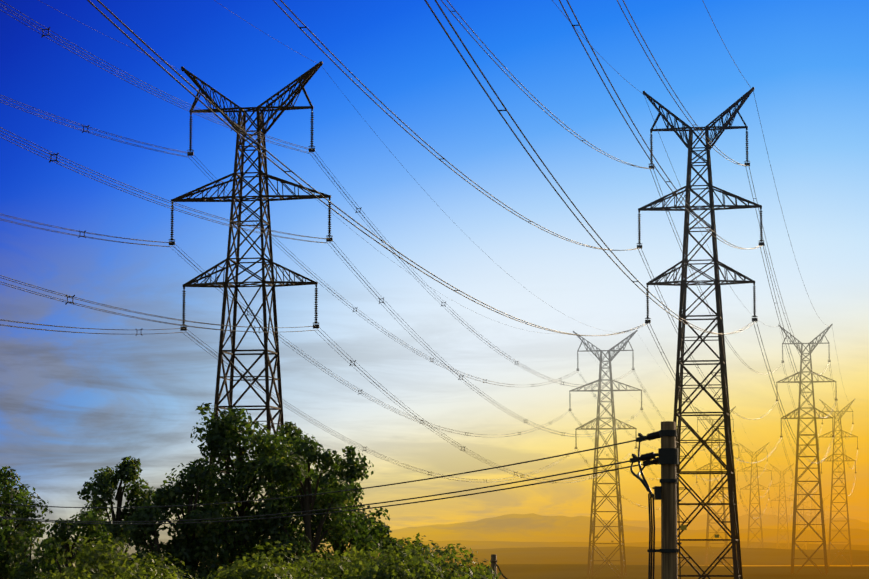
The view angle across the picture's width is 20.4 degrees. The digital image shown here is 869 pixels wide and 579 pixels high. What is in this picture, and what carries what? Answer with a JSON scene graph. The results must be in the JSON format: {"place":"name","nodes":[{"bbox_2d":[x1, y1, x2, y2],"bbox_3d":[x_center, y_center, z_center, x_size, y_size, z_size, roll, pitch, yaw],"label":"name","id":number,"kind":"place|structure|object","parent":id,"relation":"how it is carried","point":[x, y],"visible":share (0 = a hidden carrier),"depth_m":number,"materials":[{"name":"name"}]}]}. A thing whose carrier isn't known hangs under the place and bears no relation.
{"place":"outdoors","nodes":[
{"label":"outdoors","id":0,"kind":"place"},
{"bbox_2d":[0,403,454,578],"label":"trees","id":1,"kind":"object","parent":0,"point":[276,465],"depth_m":83.82,"materials":[{"name":"green plant"}]},
{"bbox_2d":[169,111,332,330],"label":"pylon insulators","id":2,"kind":"object","parent":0,"point":[329,239],"visible":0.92,"depth_m":301.51,"materials":[{"name":"black ceramic"}]},
{"bbox_2d":[0,0,868,539],"label":"sky","id":3,"kind":"structure","parent":0,"point":[73,406],"materials":[{"name":"blue"}]},
{"bbox_2d":[10,555,868,565],"bbox_3d":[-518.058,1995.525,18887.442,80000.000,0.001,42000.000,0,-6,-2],"label":"ground","id":4,"kind":"structure","parent":0,"point":[708,565],"depth_m":1122.76,"materials":[{"name":"brown soil"}]},
{"bbox_2d":[171,61,330,574],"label":"pylon","id":5,"kind":"object","parent":4,"relation":"on","point":[306,76],"visible":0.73,"depth_m":301.55,"materials":[{"name":"metal"}]},
{"bbox_2d":[0,0,857,528],"bbox_3d":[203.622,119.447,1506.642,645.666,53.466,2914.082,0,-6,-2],"label":"conductors","id":6,"kind":"object","parent":5,"relation":"attached to","point":[526,476],"visible":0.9,"depth_m":256.29,"materials":[{"name":"black"}]},
{"bbox_2d":[40,11,851,514],"bbox_3d":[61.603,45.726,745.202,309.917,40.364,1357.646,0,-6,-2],"label":"bundle spacers","id":7,"kind":"object","parent":6,"relation":"attached to","point":[384,303],"visible":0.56,"depth_m":327.23,"materials":[{"name":"metal"}]},
{"bbox_2d":[42,533,500,578],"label":"shrub foliage","id":8,"kind":"object","parent":4,"relation":"on","point":[410,566],"visible":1,"depth_m":54.81,"materials":[{"name":"green plant"}]},
{"bbox_2d":[20,546,868,564],"bbox_3d":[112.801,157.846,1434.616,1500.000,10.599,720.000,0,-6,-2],"label":"hills","id":9,"kind":"structure","parent":4,"relation":"on","point":[633,555],"depth_m":1262.35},
{"bbox_2d":[63,564,868,578],"bbox_3d":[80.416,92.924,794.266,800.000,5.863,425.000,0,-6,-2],"label":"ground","id":10,"kind":"structure","parent":4,"relation":"on","point":[543,571],"depth_m":716.38,"materials":[{"name":"brown soil"}]},
{"bbox_2d":[490,554,496,578],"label":"pole","id":11,"kind":"object","parent":4,"relation":"on","point":[493,560],"visible":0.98,"depth_m":123.86,"materials":[{"name":"wood"}]},
{"bbox_2d":[569,330,641,577],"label":"pylon","id":12,"kind":"object","parent":4,"relation":"on","point":[595,482],"visible":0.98,"depth_m":680.77,"materials":[{"name":"metal"}]},
{"bbox_2d":[595,525,718,541],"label":"tower plates","id":13,"kind":"object","parent":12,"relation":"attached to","point":[683,527],"visible":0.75,"depth_m":337.14,"materials":[{"name":"yellow"}]},
{"bbox_2d":[638,87,761,578],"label":"pylon","id":14,"kind":"object","parent":4,"relation":"on","point":[729,473],"visible":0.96,"depth_m":344.71,"materials":[{"name":"metal"}]},
{"bbox_2d":[693,406,737,565],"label":"pylon","id":15,"kind":"object","parent":4,"relation":"on","point":[716,513],"visible":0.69,"depth_m":1060.31,"materials":[{"name":"metal"}]},
{"bbox_2d":[738,443,771,547],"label":"pylon","id":16,"kind":"object","parent":4,"relation":"on","point":[750,503],"visible":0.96,"depth_m":1440.70,"materials":[{"name":"metal"}]},
{"bbox_2d":[768,464,794,548],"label":"pylon","id":17,"kind":"object","parent":4,"relation":"on","point":[785,500],"visible":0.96,"depth_m":1820.13,"materials":[{"name":"metal"}]},
{"bbox_2d":[790,477,809,549],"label":"pylon","id":18,"kind":"object","parent":4,"relation":"on","point":[798,493],"visible":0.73,"depth_m":2200.86,"materials":[{"name":"metal"}]},
{"bbox_2d":[776,324,835,574],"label":"pylon","id":19,"kind":"object","parent":4,"relation":"on","point":[799,418],"visible":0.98,"depth_m":717.26,"materials":[{"name":"metal"}]},
{"bbox_2d":[804,488,820,543],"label":"pylon","id":20,"kind":"object","parent":4,"relation":"on","point":[813,516],"visible":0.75,"depth_m":2580.57,"materials":[{"name":"metal"}]},
{"bbox_2d":[818,494,829,542],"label":"pylon","id":21,"kind":"object","parent":4,"relation":"on","point":[825,521],"visible":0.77,"depth_m":2958.82,"materials":[{"name":"metal"}]},
{"bbox_2d":[818,399,857,565],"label":"pylon","id":22,"kind":"object","parent":4,"relation":"on","point":[832,486],"visible":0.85,"depth_m":1089.65,"materials":[{"name":"metal"}]},
{"bbox_2d":[27,540,868,554],"bbox_3d":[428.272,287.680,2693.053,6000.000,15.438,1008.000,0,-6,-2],"label":"hills","id":23,"kind":"structure","parent":0,"point":[487,544],"depth_m":2269.75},
{"bbox_2d":[29,513,868,548],"bbox_3d":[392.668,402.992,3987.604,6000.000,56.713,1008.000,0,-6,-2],"label":"hills","id":24,"kind":"structure","parent":0,"point":[531,527],"depth_m":3553.81,"materials":[{"name":"orange"}]},
{"bbox_2d":[569,353,642,448],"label":"pylon insulators","id":25,"kind":"object","parent":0,"point":[577,369],"visible":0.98,"depth_m":681.93,"materials":[{"name":"grey ceramic"}]},
{"bbox_2d":[639,431,660,464],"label":"utility pole insulators","id":26,"kind":"object","parent":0,"point":[649,456],"visible":0.69,"depth_m":39.99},
{"bbox_2d":[630,430,681,552],"bbox_3d":[3.588,4.469,39.758,0.510,4.273,1.038,3,-7,-30],"label":"utility pole hardware","id":27,"kind":"object","parent":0,"point":[667,455],"visible":0.83,"depth_m":39.55,"materials":[{"name":"black metal"}]},
{"bbox_2d":[661,421,677,578],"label":"utility pole","id":28,"kind":"object","parent":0,"point":[669,565],"visible":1,"depth_m":39.48,"materials":[{"name":"grey"}]},
{"bbox_2d":[0,440,680,578],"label":"power lines","id":29,"kind":"object","parent":28,"relation":"attached to","point":[651,518],"visible":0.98,"depth_m":45.45,"materials":[{"name":"black metal"}]},
{"bbox_2d":[637,130,763,322],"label":"pylon insulators","id":30,"kind":"object","parent":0,"point":[761,242],"visible":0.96,"depth_m":345.53,"materials":[{"name":"black ceramic"}]},
{"bbox_2d":[692,421,739,482],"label":"pylon insulators","id":31,"kind":"object","parent":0,"point":[693,457],"visible":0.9,"depth_m":1061.81,"materials":[{"name":"brown ceramic"}]},
{"bbox_2d":[613,513,868,530],"bbox_3d":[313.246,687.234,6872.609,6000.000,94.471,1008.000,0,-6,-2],"label":"hills","id":32,"kind":"structure","parent":0,"point":[700,522],"depth_m":6475.29,"materials":[{"name":"orange"}]},
{"bbox_2d":[737,453,771,498],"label":"pylon insulators","id":33,"kind":"object","parent":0,"point":[771,475],"visible":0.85,"depth_m":1441.45,"materials":[{"name":"ceramic"}]},
{"bbox_2d":[776,345,837,436],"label":"pylon insulators","id":34,"kind":"object","parent":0,"point":[829,360],"visible":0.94,"depth_m":718.69,"materials":[{"name":"ceramic"}]},
{"bbox_2d":[818,413,858,473],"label":"pylon insulators","id":35,"kind":"object","parent":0,"point":[819,449],"visible":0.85,"depth_m":1091.74,"materials":[{"name":"ceramic"}]}
]}

